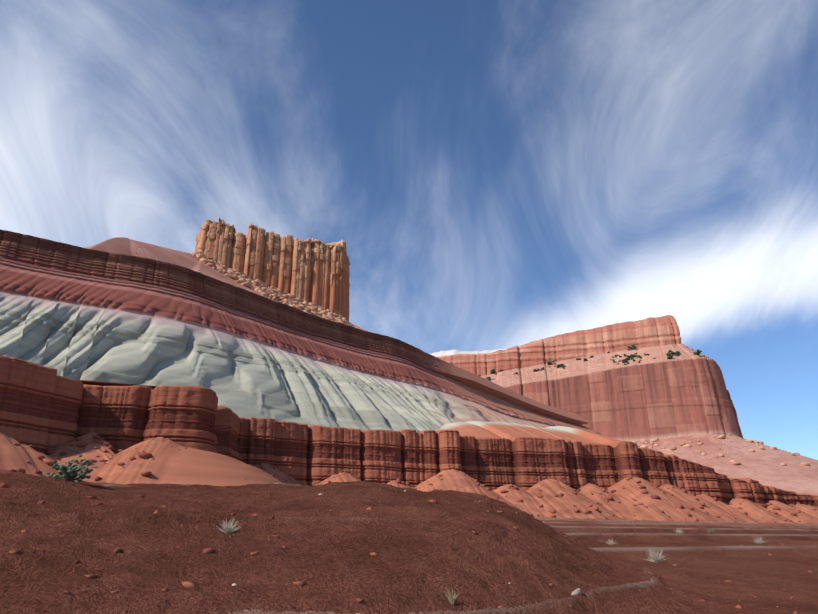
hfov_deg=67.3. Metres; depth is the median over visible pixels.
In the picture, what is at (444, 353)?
navajo domes
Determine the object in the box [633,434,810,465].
butte talus boulders
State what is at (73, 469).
shrub foliage
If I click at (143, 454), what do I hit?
talus blocks
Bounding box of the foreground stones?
[0,469,816,613]
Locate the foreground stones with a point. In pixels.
(189, 585)
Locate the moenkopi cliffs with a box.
[0,355,817,508]
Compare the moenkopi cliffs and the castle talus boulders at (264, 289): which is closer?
the moenkopi cliffs
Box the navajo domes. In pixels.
[431,347,510,356]
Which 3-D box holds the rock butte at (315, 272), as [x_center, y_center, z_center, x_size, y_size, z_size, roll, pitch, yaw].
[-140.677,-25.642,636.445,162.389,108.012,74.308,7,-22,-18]
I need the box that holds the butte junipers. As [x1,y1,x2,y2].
[479,345,702,379]
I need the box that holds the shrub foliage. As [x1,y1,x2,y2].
[47,454,714,532]
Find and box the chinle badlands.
[0,229,600,434]
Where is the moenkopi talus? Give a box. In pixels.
[0,432,817,523]
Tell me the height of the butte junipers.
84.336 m
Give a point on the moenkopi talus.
(171, 463)
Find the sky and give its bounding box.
[0,0,817,459]
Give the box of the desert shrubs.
[45,458,764,603]
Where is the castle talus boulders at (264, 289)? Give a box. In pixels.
[192,251,353,326]
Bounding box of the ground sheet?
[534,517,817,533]
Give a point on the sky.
(491, 174)
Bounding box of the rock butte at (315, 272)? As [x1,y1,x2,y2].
[194,217,349,320]
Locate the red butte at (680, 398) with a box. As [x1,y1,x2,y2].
[437,315,817,494]
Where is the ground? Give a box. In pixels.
[0,469,817,613]
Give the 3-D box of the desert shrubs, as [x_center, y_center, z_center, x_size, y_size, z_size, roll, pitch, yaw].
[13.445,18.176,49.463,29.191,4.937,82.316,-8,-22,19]
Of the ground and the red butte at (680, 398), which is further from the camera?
the red butte at (680, 398)
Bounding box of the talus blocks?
[14,434,816,522]

